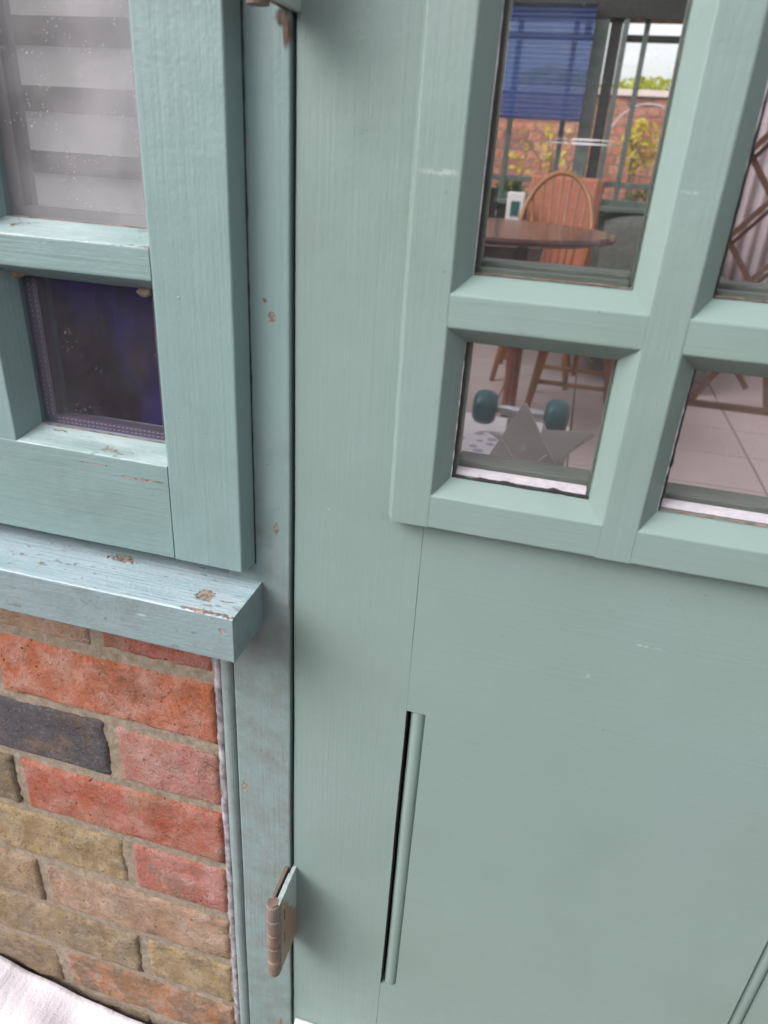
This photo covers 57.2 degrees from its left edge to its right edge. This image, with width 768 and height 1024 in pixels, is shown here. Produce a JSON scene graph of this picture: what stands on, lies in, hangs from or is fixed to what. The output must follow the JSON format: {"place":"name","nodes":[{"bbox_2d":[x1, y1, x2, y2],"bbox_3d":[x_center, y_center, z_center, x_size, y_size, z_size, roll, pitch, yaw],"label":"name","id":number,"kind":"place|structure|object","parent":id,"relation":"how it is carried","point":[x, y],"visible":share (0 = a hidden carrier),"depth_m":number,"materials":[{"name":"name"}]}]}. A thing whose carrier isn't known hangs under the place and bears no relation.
{"place":"outdoors","nodes":[
{"label":"outdoors","id":0,"kind":"place"},
{"bbox_2d":[491,88,668,201],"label":"garden wall","id":1,"kind":"structure","parent":0,"point":[533,133],"depth_m":6.22,"materials":[{"name":"brick"}]},
{"bbox_2d":[466,343,767,496],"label":"interior floor","id":2,"kind":"structure","parent":0,"point":[722,450],"depth_m":2.94,"materials":[{"name":"tile"}]},
{"bbox_2d":[463,412,568,465],"bbox_3d":[0.197,0.010,1.635,0.385,0.344,0.470,10,27,12],"label":"white box","id":3,"kind":"object","parent":2,"relation":"on","point":[498,424],"visible":0.06,"depth_m":1.69,"materials":[{"name":"white"}]},
{"bbox_2d":[461,432,497,454],"bbox_3d":[0.158,-0.107,1.413,0.198,0.057,0.159,-1,27,-9],"label":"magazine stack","id":4,"kind":"object","parent":3,"relation":"on","point":[483,442],"visible":0.08,"depth_m":1.42,"materials":[{"name":"paper"}]},
{"bbox_2d":[472,390,569,439],"bbox_3d":[0.361,-0.175,1.855,0.204,0.450,0.704,10,27,12],"label":"skateboard","id":5,"kind":"object","parent":2,"relation":"on","point":[554,415],"visible":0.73,"depth_m":1.48,"materials":[{"name":"plastic"}]},
{"bbox_2d":[489,170,594,389],"bbox_3d":[0.748,-1.076,3.253,0.400,0.907,0.452,10,27,12],"label":"windsor chair","id":6,"kind":"object","parent":2,"relation":"on","point":[501,350],"visible":0.45,"depth_m":3.26,"materials":[{"name":"brown wood"}]},
{"bbox_2d":[489,403,596,465],"bbox_3d":[0.223,0.097,1.247,0.218,0.539,0.286,10,27,12],"label":"star","id":7,"kind":"object","parent":2,"relation":"on","point":[522,437],"visible":0.24,"depth_m":1.25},
{"bbox_2d":[483,217,616,417],"bbox_3d":[0.295,-0.601,2.439,0.848,0.728,0.848,10,27,12],"label":"round table","id":8,"kind":"object","parent":2,"relation":"on","point":[513,239],"visible":0.32,"depth_m":2.14,"materials":[{"name":"red wood"}]},
{"bbox_2d":[504,175,604,365],"bbox_3d":[0.866,-1.238,3.622,0.361,0.876,0.390,10,27,12],"label":"upholstered chair","id":9,"kind":"object","parent":2,"relation":"on","point":[595,186],"visible":0.3,"depth_m":3.60,"materials":[{"name":"fabric"}]},
{"bbox_2d":[525,351,613,407],"bbox_3d":[0.798,-0.663,2.912,0.356,0.480,0.356,10,27,12],"label":"wooden stool","id":10,"kind":"object","parent":2,"relation":"on","point":[540,366],"visible":0.16,"depth_m":2.85,"materials":[{"name":"red wood"}]},
{"bbox_2d":[495,0,687,266],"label":"conservatory","id":11,"kind":"object","parent":2,"relation":"on","point":[658,11],"depth_m":3.62,"materials":[{"name":"paint"}]},
{"bbox_2d":[11,15,140,171],"bbox_3d":[-0.538,-0.444,0.593,1.105,2.000,0.280,10,27,12],"label":"bay lining","id":12,"kind":"object","parent":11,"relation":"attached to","point":[78,31],"depth_m":0.65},
{"bbox_2d":[9,0,144,214],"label":"venetian blind","id":13,"kind":"object","parent":12,"relation":"attached to","point":[110,68],"depth_m":0.50,"materials":[{"name":"white plastic"}]},
{"bbox_2d":[32,162,162,425],"bbox_3d":[-0.524,-0.202,0.715,1.023,0.302,0.058,10,27,12],"label":"window curtain","id":14,"kind":"object","parent":12,"relation":"hanging from","point":[106,337],"depth_m":0.66,"materials":[{"name":"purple fabric"}]},
{"bbox_2d":[492,17,679,213],"bbox_3d":[0.997,-2.181,3.889,4.350,0.912,0.230,10,27,12],"label":"garden window","id":15,"kind":"structure","parent":11,"relation":"attached to","point":[595,66],"depth_m":3.85,"materials":[{"name":"green wood"}]},
{"bbox_2d":[500,0,598,121],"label":"pleated blind","id":16,"kind":"object","parent":15,"relation":"attached to","point":[548,51],"visible":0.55,"depth_m":3.73,"materials":[{"name":"blue fabric"}]},
{"bbox_2d":[721,98,767,282],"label":"long curtain","id":17,"kind":"object","parent":15,"relation":"hanging from","point":[751,245],"visible":0.07,"depth_m":3.72,"materials":[{"name":"white fabric"}]},
{"bbox_2d":[587,216,725,384],"bbox_3d":[1.326,-1.082,3.494,0.560,0.670,0.780,10,27,12],"label":"sofa","id":18,"kind":"object","parent":2,"relation":"on","point":[620,254],"visible":0.13,"depth_m":3.60,"materials":[{"name":"grey fabric"}]},
{"bbox_2d":[687,132,767,415],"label":"lattice stand","id":19,"kind":"object","parent":2,"relation":"on","point":[704,383],"visible":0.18,"depth_m":2.87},
{"bbox_3d":[0.363,-1.228,3.796,0.690,0.643,0.180,10,27,12],"label":"side table","id":20,"kind":"object","parent":2,"relation":"on","visible":0},
{"bbox_2d":[488,187,497,217],"bbox_3d":[0.477,-1.537,3.524,0.160,0.165,0.055,10,27,12],"label":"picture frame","id":21,"kind":"object","parent":20,"relation":"on","point":[493,200],"visible":0.15,"depth_m":3.51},
{"bbox_2d":[505,192,525,219],"bbox_3d":[0.662,-1.531,3.553,0.085,0.150,0.074,10,27,12],"label":"picture frame","id":22,"kind":"object","parent":20,"relation":"on","point":[515,202],"visible":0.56,"depth_m":3.52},
{"bbox_2d":[588,23,682,88],"label":"sky","id":23,"kind":"structure","parent":0,"point":[659,60],"materials":[{"name":"white"}]},
{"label":"patio","id":24,"kind":"structure","parent":0,"visible":0},
{"bbox_2d":[0,956,143,1023],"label":"dust sheet","id":25,"kind":"object","parent":24,"relation":"on","point":[27,997],"visible":1,"depth_m":0.83,"materials":[{"name":"white fabric"}]},
{"bbox_2d":[0,608,240,1023],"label":"brick wall","id":26,"kind":"structure","parent":24,"relation":"on","point":[116,885],"depth_m":0.68,"materials":[{"name":"red brick"}]},
{"bbox_2d":[0,523,262,662],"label":"window sill","id":27,"kind":"structure","parent":26,"relation":"on","point":[194,608],"depth_m":0.50,"materials":[{"name":"paint"}]},
{"bbox_2d":[0,0,255,571],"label":"casement window","id":28,"kind":"structure","parent":27,"relation":"on","point":[179,484],"depth_m":0.43,"materials":[{"name":"blue paint"}]},
{"bbox_2d":[220,0,296,1023],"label":"post","id":29,"kind":"object","parent":24,"relation":"on","point":[257,678],"depth_m":0.49,"materials":[{"name":"paint"}]},
{"bbox_2d":[246,0,767,1023],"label":"entrance door","id":30,"kind":"structure","parent":29,"relation":"attached to","point":[530,746],"depth_m":0.46,"materials":[{"name":"paint"}]},
{"bbox_2d":[495,180,528,192],"bbox_3d":[0.889,-1.976,5.219,0.244,0.896,0.251,-12,31,-29],"label":"plant","id":31,"kind":"object","parent":24,"relation":"on","point":[515,186],"visible":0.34,"depth_m":5.02,"materials":[{"name":"green plant"}]},
{"bbox_2d":[509,123,602,176],"bbox_3d":[1.409,-2.611,6.082,0.795,1.322,0.271,10,27,12],"label":"climbing plant","id":32,"kind":"object","parent":24,"relation":"on","point":[546,159],"visible":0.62,"depth_m":5.89,"materials":[{"name":"yellow plant"}]},
{"bbox_2d":[619,189,648,201],"bbox_3d":[1.823,-1.860,5.097,0.441,0.909,0.260,10,27,12],"label":"plant","id":33,"kind":"object","parent":24,"relation":"on","point":[639,195],"visible":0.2,"depth_m":4.92,"materials":[{"name":"green plant"}]},
{"bbox_2d":[599,76,671,90],"bbox_3d":[2.691,-3.494,7.404,1.595,1.871,0.864,10,27,12],"label":"garden shrub","id":34,"kind":"object","parent":24,"relation":"on","point":[651,84],"visible":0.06,"depth_m":6.90,"materials":[{"name":"green plant"}]},
{"bbox_2d":[611,103,665,128],"bbox_3d":[1.832,-2.236,5.271,0.552,1.425,0.012,10,27,12],"label":"plant hoop","id":35,"kind":"object","parent":24,"relation":"on","point":[621,115],"visible":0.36,"depth_m":4.97,"materials":[{"name":"grey metal"}]},
{"bbox_2d":[618,118,660,200],"bbox_3d":[2.082,-2.575,6.022,0.352,1.389,0.289,10,27,12],"label":"yellow plant","id":36,"kind":"object","parent":24,"relation":"on","point":[642,127],"visible":0.8,"depth_m":5.81,"materials":[{"name":"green plant"}]}
]}

